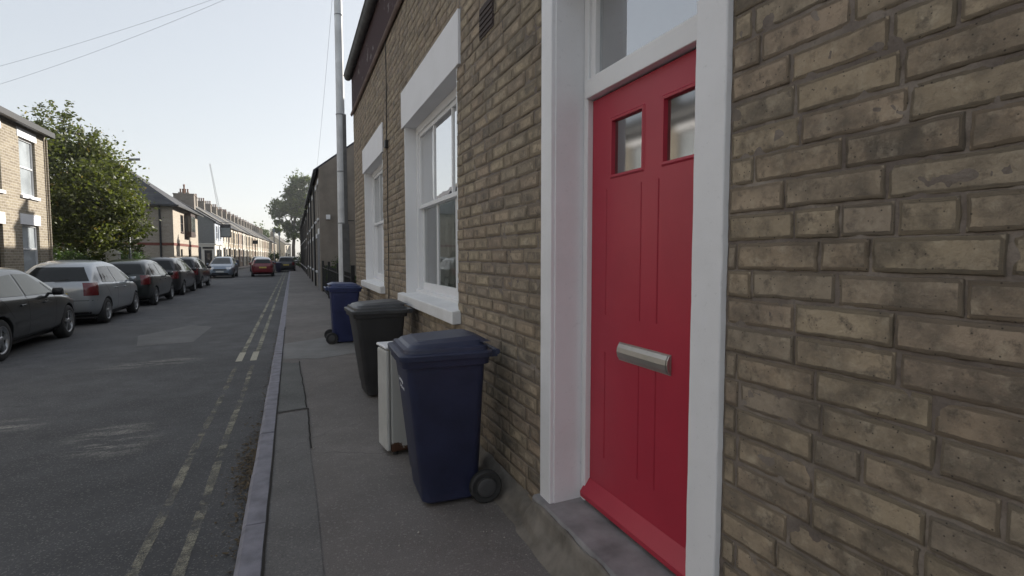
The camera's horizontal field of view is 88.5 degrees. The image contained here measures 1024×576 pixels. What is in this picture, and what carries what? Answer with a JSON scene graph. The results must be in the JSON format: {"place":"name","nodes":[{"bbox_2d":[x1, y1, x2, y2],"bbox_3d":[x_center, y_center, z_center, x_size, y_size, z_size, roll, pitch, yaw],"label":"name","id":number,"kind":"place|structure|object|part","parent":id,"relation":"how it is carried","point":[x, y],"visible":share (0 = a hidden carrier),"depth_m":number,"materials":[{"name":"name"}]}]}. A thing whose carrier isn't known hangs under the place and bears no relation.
{"place":"outdoors","nodes":[
{"label":"outdoors","id":0,"kind":"place"},
{"bbox_2d":[0,267,288,575],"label":"road","id":1,"kind":"structure","parent":0,"point":[102,426],"depth_m":4.75,"materials":[{"name":"grey asphalt"}]},
{"bbox_2d":[0,267,74,360],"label":"saloon car","id":2,"kind":"object","parent":1,"relation":"on","point":[31,306],"visible":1,"depth_m":9.00,"materials":[{"name":"black paint"}]},
{"bbox_3d":[-8.100,-0.026,8.378,0.179,0.355,0.820,-1,4,-23],"label":"side window","id":3,"kind":"part","parent":2,"relation":"part of","materials":[{"name":"grey glass"}]},
{"bbox_3d":[-8.502,-0.074,9.336,0.185,0.385,1.100,-1,4,-23],"label":"side window","id":4,"kind":"part","parent":2,"relation":"part of","materials":[{"name":"grey glass"}]},
{"bbox_2d":[26,260,138,322],"bbox_3d":[-10.986,0.030,13.508,1.986,1.516,3.876,-1,4,-23],"label":"hatchback car","id":5,"kind":"object","parent":1,"relation":"on","point":[101,291],"visible":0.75,"depth_m":12.29,"materials":[{"name":"silver paint"}]},
{"bbox_3d":[-10.360,-0.312,11.986,1.243,0.316,0.356,-1,4,-23],"label":"rear window","id":6,"kind":"part","parent":5,"relation":"part of","materials":[{"name":"black glass"}]},
{"bbox_3d":[-9.992,-0.340,12.887,0.198,0.395,0.860,-1,4,-23],"label":"side window","id":7,"kind":"part","parent":5,"relation":"part of","materials":[{"name":"grey glass"}]},
{"bbox_3d":[-10.402,-0.388,13.874,0.196,0.410,1.120,-1,4,-23],"label":"side window","id":8,"kind":"part","parent":5,"relation":"part of","materials":[{"name":"grey glass"}]},
{"bbox_2d":[107,259,173,304],"bbox_3d":[-12.989,-0.255,18.190,1.986,1.516,3.876,-1,4,-23],"label":"hatchback car","id":9,"kind":"object","parent":1,"relation":"on","point":[153,282],"visible":0.56,"depth_m":17.08,"materials":[{"name":"grey paint"}]},
{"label":"rear window","id":10,"kind":"part","parent":9,"relation":"part of","materials":[{"name":"black glass"}]},
{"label":"side window","id":11,"kind":"part","parent":9,"relation":"part of","materials":[{"name":"grey glass"}]},
{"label":"side window","id":12,"kind":"part","parent":9,"relation":"part of","materials":[{"name":"grey glass"}]},
{"bbox_2d":[143,257,195,294],"bbox_3d":[-14.934,-0.558,22.705,2.069,1.573,4.224,-1,4,-23],"label":"estate car","id":13,"kind":"object","parent":1,"relation":"on","point":[183,277],"visible":0.49,"depth_m":21.48,"materials":[{"name":"grey paint"}]},
{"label":"rear window","id":14,"kind":"part","parent":13,"relation":"part of","materials":[{"name":"black glass"}]},
{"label":"side window","id":15,"kind":"part","parent":13,"relation":"part of","materials":[{"name":"grey glass"}]},
{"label":"side window","id":16,"kind":"part","parent":13,"relation":"part of","materials":[{"name":"grey glass"}]},
{"bbox_2d":[137,325,210,345],"bbox_3d":[-7.008,0.948,10.859,1.180,0.001,2.900,-1,4,-23],"label":"road patch","id":17,"kind":"object","parent":1,"relation":"on","point":[189,333],"visible":1,"depth_m":10.51,"materials":[{"name":"grey asphalt"}]},
{"bbox_2d":[126,369,251,575],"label":"worn double yellow lines","id":18,"kind":"object","parent":1,"relation":"on","point":[184,472],"visible":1,"depth_m":3.30,"materials":[{"name":"beige paint"}]},
{"bbox_2d":[176,257,210,287],"bbox_3d":[-16.841,-0.833,27.210,2.069,1.573,4.224,-1,4,-23],"label":"estate car","id":19,"kind":"object","parent":1,"relation":"on","point":[202,274],"visible":0.44,"depth_m":26.10,"materials":[{"name":"grey paint"}]},
{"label":"rear window","id":20,"kind":"part","parent":19,"relation":"part of","materials":[{"name":"black glass"}]},
{"bbox_2d":[206,256,237,277],"bbox_3d":[-21.977,-1.611,39.998,2.069,1.573,4.224,-1,4,-23],"label":"people carrier","id":21,"kind":"object","parent":1,"relation":"on","point":[224,266],"visible":0.9,"depth_m":38.66,"materials":[{"name":"silver paint"}]},
{"bbox_2d":[210,332,277,574],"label":"leaf litter","id":22,"kind":"object","parent":1,"relation":"on","point":[246,473],"visible":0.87,"depth_m":3.85,"materials":[{"name":"brown plant"}]},
{"bbox_2d":[235,351,258,361],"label":"line end markings","id":23,"kind":"object","parent":1,"relation":"on","point":[240,357],"visible":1,"depth_m":8.41,"materials":[{"name":"beige paint"}]},
{"bbox_2d":[252,240,257,255],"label":"signpost","id":24,"kind":"object","parent":1,"relation":"on","point":[255,242],"visible":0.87,"depth_m":65.52,"materials":[{"name":"black metal"}]},
{"bbox_2d":[249,256,262,271],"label":"estate car","id":25,"kind":"object","parent":1,"relation":"on","point":[252,259],"visible":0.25,"depth_m":54.17,"materials":[{"name":"grey paint"}]},
{"bbox_2d":[249,257,275,276],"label":"hatchback car","id":26,"kind":"object","parent":1,"relation":"on","point":[262,265],"visible":1,"depth_m":41.10,"materials":[{"name":"red paint"}]},
{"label":"rear window","id":27,"kind":"part","parent":26,"relation":"part of","materials":[{"name":"black glass"}]},
{"bbox_2d":[242,270,286,351],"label":"double yellow lines","id":28,"kind":"object","parent":1,"relation":"on","point":[252,335],"visible":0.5,"depth_m":12.17,"materials":[{"name":"beige paint"}]},
{"bbox_2d":[273,229,274,268],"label":"signpost","id":29,"kind":"object","parent":1,"relation":"on","point":[274,246],"visible":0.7,"depth_m":55.89,"materials":[{"name":"grey metal"}]},
{"bbox_2d":[268,250,283,269],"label":"shrub","id":30,"kind":"object","parent":1,"relation":"on","point":[271,255],"visible":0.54,"depth_m":57.66,"materials":[{"name":"green plant"}]},
{"bbox_2d":[275,262,281,271],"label":"wheelie bin","id":31,"kind":"object","parent":1,"relation":"on","point":[278,266],"visible":0.91,"depth_m":50.95,"materials":[{"name":"plastic"}]},
{"bbox_2d":[278,232,280,257],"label":"signpost","id":32,"kind":"object","parent":1,"relation":"on","point":[279,233],"visible":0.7,"depth_m":56.33,"materials":[{"name":"grey metal"}]},
{"bbox_2d":[275,256,296,270],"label":"estate car","id":33,"kind":"object","parent":1,"relation":"on","point":[287,262],"visible":0.71,"depth_m":52.95,"materials":[{"name":"grey paint"}]},
{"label":"rear window","id":34,"kind":"part","parent":33,"relation":"part of","materials":[{"name":"black glass"}]},
{"bbox_2d":[0,0,364,256],"label":"sky","id":35,"kind":"structure","parent":0,"point":[236,87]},
{"bbox_2d":[238,265,249,268],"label":"pavement","id":36,"kind":"structure","parent":0,"point":[243,267],"depth_m":71.15,"materials":[{"name":"concrete"}]},
{"bbox_2d":[172,184,222,266],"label":"public house","id":37,"kind":"structure","parent":36,"relation":"on","point":[210,241],"depth_m":54.58,"materials":[{"name":"white paint"}]},
{"bbox_2d":[204,250,211,266],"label":"door","id":38,"kind":"structure","parent":37,"relation":"in","point":[208,253],"depth_m":54.54,"materials":[{"name":"black metal"}]},
{"bbox_2d":[219,222,230,237],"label":"pub sign","id":39,"kind":"object","parent":37,"relation":"attached to","point":[225,229],"visible":1,"depth_m":58.16,"materials":[{"name":"black metal"}]},
{"bbox_2d":[270,263,550,575],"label":"pavement","id":40,"kind":"structure","parent":0,"point":[372,494],"depth_m":3.18,"materials":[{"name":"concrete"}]},
{"bbox_2d":[260,329,311,575],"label":"pavement joint","id":41,"kind":"object","parent":40,"relation":"on","point":[265,532],"visible":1,"depth_m":3.88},
{"bbox_2d":[278,363,306,411],"bbox_3d":[-2.624,1.117,6.277,0.265,0.001,2.540,-1,4,-23],"label":"pavement patch","id":42,"kind":"object","parent":40,"relation":"on","point":[291,395],"visible":1,"depth_m":5.90,"materials":[{"name":"grey concrete"}]},
{"bbox_2d":[264,410,323,575],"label":"pavement patch","id":43,"kind":"object","parent":40,"relation":"on","point":[293,534],"visible":1,"depth_m":3.12,"materials":[{"name":"concrete"}]},
{"bbox_2d":[283,337,354,358],"bbox_3d":[-3.108,0.956,8.909,1.405,0.001,2.500,-1,4,-23],"label":"pavement patch","id":44,"kind":"object","parent":40,"relation":"on","point":[318,348],"visible":0.62,"depth_m":8.43,"materials":[{"name":"concrete"}]},
{"bbox_2d":[323,282,361,343],"bbox_3d":[-2.960,0.416,9.210,0.615,1.050,0.575,-1,4,-23],"label":"wheelie bin","id":45,"kind":"object","parent":44,"relation":"on","point":[342,295],"visible":0.98,"depth_m":8.99,"materials":[{"name":"plastic"}]},
{"bbox_2d":[322,261,354,297],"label":"railings","id":46,"kind":"object","parent":40,"relation":"on","point":[331,273],"visible":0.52,"depth_m":16.69,"materials":[{"name":"black metal"}]},
{"bbox_2d":[334,0,353,281],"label":"telegraph pole","id":47,"kind":"object","parent":40,"relation":"on","point":[343,239],"visible":0.91,"depth_m":13.02,"materials":[{"name":"metal"}]},
{"bbox_2d":[2,0,209,65],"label":"overhead cable","id":48,"kind":"object","parent":47,"relation":"attached to","point":[110,33],"visible":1,"depth_m":14.42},
{"bbox_2d":[2,0,222,83],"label":"overhead cable","id":49,"kind":"object","parent":47,"relation":"attached to","point":[122,41],"visible":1,"depth_m":14.38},
{"bbox_2d":[317,6,331,162],"bbox_3d":[-6.780,-7.139,18.931,0.007,3.457,13.102,-1,4,-23],"label":"overhead cable","id":50,"kind":"object","parent":47,"relation":"attached to","point":[325,79],"visible":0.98,"depth_m":17.84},
{"bbox_2d":[344,299,413,395],"bbox_3d":[-1.457,0.641,5.759,0.653,1.020,0.615,-2,4,-26],"label":"wheelie bin","id":51,"kind":"object","parent":40,"relation":"on","point":[373,322],"visible":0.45,"depth_m":5.51,"materials":[{"name":"plastic"}]},
{"bbox_2d":[376,341,407,454],"bbox_3d":[-0.751,0.835,4.121,0.543,0.832,0.280,-2,4,-30],"label":"cabinet","id":52,"kind":"object","parent":40,"relation":"on","point":[392,435],"visible":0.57,"depth_m":3.94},
{"bbox_3d":[-0.975,0.838,4.005,0.031,0.760,0.234,-2,4,-30],"label":"cabinet door","id":53,"kind":"part","parent":52,"relation":"part of","materials":[{"name":"white"}]},
{"bbox_2d":[288,394,538,570],"bbox_3d":[-1.138,1.245,4.116,1.197,0.012,4.666,-1,4,-23],"label":"grit","id":54,"kind":"object","parent":40,"relation":"on","point":[397,513],"visible":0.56,"depth_m":2.84,"materials":[{"name":"grey gravel"}]},
{"bbox_2d":[388,329,501,503],"bbox_3d":[-0.439,0.789,3.328,0.615,1.020,0.575,-1,4,-21],"label":"wheelie bin","id":55,"kind":"object","parent":40,"relation":"on","point":[441,374],"visible":1,"depth_m":3.12,"materials":[{"name":"plastic"}]},
{"bbox_2d":[343,0,1023,575],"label":"brick house","id":56,"kind":"structure","parent":40,"relation":"on","point":[731,286],"depth_m":1.65,"materials":[{"name":"brick"}]},
{"bbox_2d":[361,122,384,293],"bbox_3d":[-2.232,-1.216,8.747,0.310,2.475,2.370,-1,4,-23],"label":"window frame","id":57,"kind":"structure","parent":56,"relation":"in","point":[372,162],"depth_m":9.38,"materials":[{"name":"white paint"}]},
{"bbox_2d":[398,8,460,324],"bbox_3d":[-0.726,-1.009,5.335,0.452,2.475,2.420,-1,4,-23],"label":"window frame","id":58,"kind":"structure","parent":56,"relation":"in","point":[429,103],"depth_m":5.58,"materials":[{"name":"white wood"}]},
{"bbox_2d":[580,49,695,575],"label":"door","id":59,"kind":"structure","parent":56,"relation":"in","point":[644,129],"depth_m":2.33,"materials":[{"name":"red paint"}]},
{"label":"ground","id":60,"kind":"structure","parent":0,"visible":0},
{"bbox_2d":[17,99,163,260],"bbox_3d":[-19.195,-3.936,23.078,6.412,8.283,7.210,-1,4,-23],"label":"leafy tree","id":61,"kind":"object","parent":60,"relation":"on","point":[76,224],"visible":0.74,"depth_m":22.38,"materials":[{"name":"green plant"}]},
{"bbox_2d":[53,243,149,261],"bbox_3d":[-19.474,-1.063,25.470,1.994,2.227,12.506,-1,4,-23],"label":"hedge","id":62,"kind":"object","parent":60,"relation":"on","point":[66,254],"visible":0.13,"depth_m":21.28,"materials":[{"name":"green plant"}]},
{"bbox_2d":[178,189,228,255],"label":"terraced house","id":63,"kind":"structure","parent":60,"relation":"on","point":[225,246],"depth_m":62.26,"materials":[{"name":"stone"}]},
{"bbox_2d":[195,194,234,257],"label":"terraced house","id":64,"kind":"structure","parent":60,"relation":"on","point":[231,246],"depth_m":67.60,"materials":[{"name":"brick"}]},
{"bbox_2d":[209,164,226,211],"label":"tower crane","id":65,"kind":"object","parent":60,"relation":"on","point":[215,188],"visible":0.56,"depth_m":269.65,"materials":[{"name":"grey paint"}]},
{"bbox_2d":[198,198,238,266],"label":"terraced house","id":66,"kind":"structure","parent":60,"relation":"on","point":[201,203],"depth_m":71.11,"materials":[{"name":"brick"}]},
{"bbox_2d":[205,201,242,266],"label":"terraced house","id":67,"kind":"structure","parent":60,"relation":"on","point":[208,204],"depth_m":75.25,"materials":[{"name":"brick"}]},
{"bbox_2d":[211,204,246,265],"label":"terraced house","id":68,"kind":"structure","parent":60,"relation":"on","point":[214,211],"depth_m":80.08,"materials":[{"name":"brick"}]},
{"bbox_2d":[217,207,249,264],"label":"terraced house","id":69,"kind":"structure","parent":60,"relation":"on","point":[219,211],"depth_m":84.25,"materials":[{"name":"brick"}]},
{"bbox_2d":[222,209,252,260],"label":"terraced house","id":70,"kind":"structure","parent":60,"relation":"on","point":[224,214],"depth_m":88.18,"materials":[{"name":"brick"}]},
{"bbox_2d":[227,212,255,256],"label":"terraced house","id":71,"kind":"structure","parent":60,"relation":"on","point":[229,218],"depth_m":92.51,"materials":[{"name":"brick"}]},
{"bbox_2d":[231,214,258,255],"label":"terraced house","id":72,"kind":"structure","parent":60,"relation":"on","point":[233,220],"depth_m":97.21,"materials":[{"name":"brick"}]},
{"bbox_2d":[234,215,260,255],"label":"terraced house","id":73,"kind":"structure","parent":60,"relation":"on","point":[236,221],"depth_m":101.11,"materials":[{"name":"brick"}]},
{"bbox_2d":[236,217,262,255],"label":"terraced house","id":74,"kind":"structure","parent":60,"relation":"on","point":[261,248],"depth_m":105.38,"materials":[{"name":"brick"}]},
{"bbox_2d":[241,219,264,256],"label":"terraced house","id":75,"kind":"structure","parent":60,"relation":"on","point":[242,224],"depth_m":110.42,"materials":[{"name":"brick"}]},
{"bbox_2d":[242,220,266,256],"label":"terraced house","id":76,"kind":"structure","parent":60,"relation":"on","point":[245,224],"depth_m":113.92,"materials":[{"name":"brick"}]},
{"bbox_2d":[247,222,267,256],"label":"terraced house","id":77,"kind":"structure","parent":60,"relation":"on","point":[263,237],"depth_m":118.69,"materials":[{"name":"brick"}]},
{"bbox_2d":[249,223,269,253],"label":"terraced house","id":78,"kind":"structure","parent":60,"relation":"on","point":[250,226],"depth_m":122.72,"materials":[{"name":"brick"}]},
{"bbox_2d":[252,226,270,257],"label":"terraced house","id":79,"kind":"structure","parent":60,"relation":"on","point":[264,237],"depth_m":126.91,"materials":[{"name":"brick"}]},
{"bbox_2d":[233,270,290,575],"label":"kerb","id":80,"kind":"structure","parent":60,"relation":"on","point":[249,558],"depth_m":3.47,"materials":[{"name":"stone"}]},
{"bbox_2d":[253,221,270,236],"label":"background tree","id":81,"kind":"object","parent":60,"relation":"on","point":[266,233],"visible":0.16,"depth_m":169.57,"materials":[{"name":"green plant"}]},
{"bbox_2d":[254,226,273,252],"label":"terraced house","id":82,"kind":"structure","parent":60,"relation":"on","point":[267,238],"depth_m":136.00,"materials":[{"name":"brick"}]},
{"bbox_2d":[268,231,290,256],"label":"terraced house","id":83,"kind":"structure","parent":60,"relation":"on","point":[285,248],"depth_m":156.69,"materials":[{"name":"brick"}]},
{"bbox_2d":[265,170,310,256],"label":"plane tree","id":84,"kind":"object","parent":60,"relation":"on","point":[295,191],"visible":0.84,"depth_m":136.29,"materials":[{"name":"green plant"}]},
{"bbox_2d":[293,252,300,267],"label":"shrub","id":85,"kind":"object","parent":60,"relation":"on","point":[299,261],"visible":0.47,"depth_m":68.84,"materials":[{"name":"green plant"}]},
{"bbox_2d":[300,224,303,268],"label":"terraced house","id":86,"kind":"structure","parent":60,"relation":"on","point":[301,243],"depth_m":60.36,"materials":[{"name":"brick"}]},
{"bbox_2d":[300,223,304,269],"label":"terraced house","id":87,"kind":"structure","parent":60,"relation":"on","point":[302,243],"depth_m":56.12,"materials":[{"name":"brick"}]},
{"bbox_2d":[301,220,305,270],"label":"terraced house","id":88,"kind":"structure","parent":60,"relation":"on","point":[303,243],"depth_m":51.87,"materials":[{"name":"brick"}]},
{"bbox_2d":[302,214,306,272],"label":"terraced house","id":89,"kind":"structure","parent":60,"relation":"on","point":[303,218],"depth_m":47.61,"materials":[{"name":"brick"}]},
{"bbox_2d":[303,210,308,273],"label":"terraced house","id":90,"kind":"structure","parent":60,"relation":"on","point":[304,212],"depth_m":43.33,"materials":[{"name":"brick"}]},
{"bbox_2d":[304,200,310,275],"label":"terraced house","id":91,"kind":"structure","parent":60,"relation":"on","point":[306,206],"depth_m":39.03,"materials":[{"name":"brick"}]},
{"bbox_2d":[305,193,312,279],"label":"terraced house","id":92,"kind":"structure","parent":60,"relation":"on","point":[309,231],"depth_m":34.75,"materials":[{"name":"brick"}]},
{"bbox_2d":[307,183,316,283],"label":"terraced house","id":93,"kind":"structure","parent":60,"relation":"on","point":[310,189],"depth_m":30.20,"materials":[{"name":"brick"}]},
{"bbox_2d":[310,142,355,290],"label":"terraced house","id":94,"kind":"structure","parent":60,"relation":"on","point":[325,202],"depth_m":22.50,"materials":[{"name":"brick"}]},
{"bbox_2d":[324,256,355,282],"bbox_3d":[-6.197,-0.416,19.503,1.398,1.585,3.669,-1,4,-23],"label":"shrub","id":95,"kind":"object","parent":60,"relation":"on","point":[334,267],"visible":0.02,"depth_m":19.73,"materials":[{"name":"green plant"}]},
{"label":"far pavement","id":96,"kind":"structure","parent":0,"visible":0},
{"bbox_2d":[0,106,54,272],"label":"terraced house","id":97,"kind":"structure","parent":96,"relation":"on","point":[26,244],"depth_m":15.91,"materials":[{"name":"brick"}]},
{"bbox_2d":[0,118,5,193],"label":"window","id":98,"kind":"structure","parent":97,"relation":"in","point":[1,191],"depth_m":14.60,"materials":[{"name":"white glass"}]},
{"bbox_2d":[16,126,40,200],"bbox_3d":[-14.860,-3.765,16.091,0.183,2.080,1.280,-1,4,-23],"label":"window","id":99,"kind":"structure","parent":97,"relation":"in","point":[25,147],"depth_m":16.20,"materials":[{"name":"white glass"}]},
{"bbox_2d":[20,213,40,272],"bbox_3d":[-14.867,-1.362,16.197,0.138,1.790,1.350,-1,4,-23],"label":"window","id":100,"kind":"structure","parent":97,"relation":"in","point":[29,232],"depth_m":16.28,"materials":[{"name":"glass"}]},
{"bbox_2d":[104,249,121,261],"bbox_3d":[-17.769,-0.702,23.464,0.560,2.050,0.560,-1,4,-23],"label":"shrub","id":101,"kind":"object","parent":96,"relation":"on","point":[115,252],"depth_m":23.22,"materials":[{"name":"green plant"}]},
{"bbox_2d":[53,159,203,259],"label":"flats","id":102,"kind":"structure","parent":96,"relation":"on","point":[175,234],"depth_m":35.70,"materials":[{"name":"brick"}]},
{"bbox_2d":[180,215,184,233],"bbox_3d":[-24.244,-4.684,38.590,0.143,1.340,1.220,-1,4,-23],"label":"window","id":103,"kind":"structure","parent":102,"relation":"in","point":[181,217],"depth_m":38.81,"materials":[{"name":"white"}]},
{"bbox_2d":[126,158,140,258],"bbox_3d":[-18.223,-3.231,25.401,0.661,6.063,0.220,-1,4,-23],"label":"street lamp","id":104,"kind":"object","parent":96,"relation":"on","point":[131,159],"visible":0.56,"depth_m":25.31,"materials":[{"name":"grey metal"}]}
]}

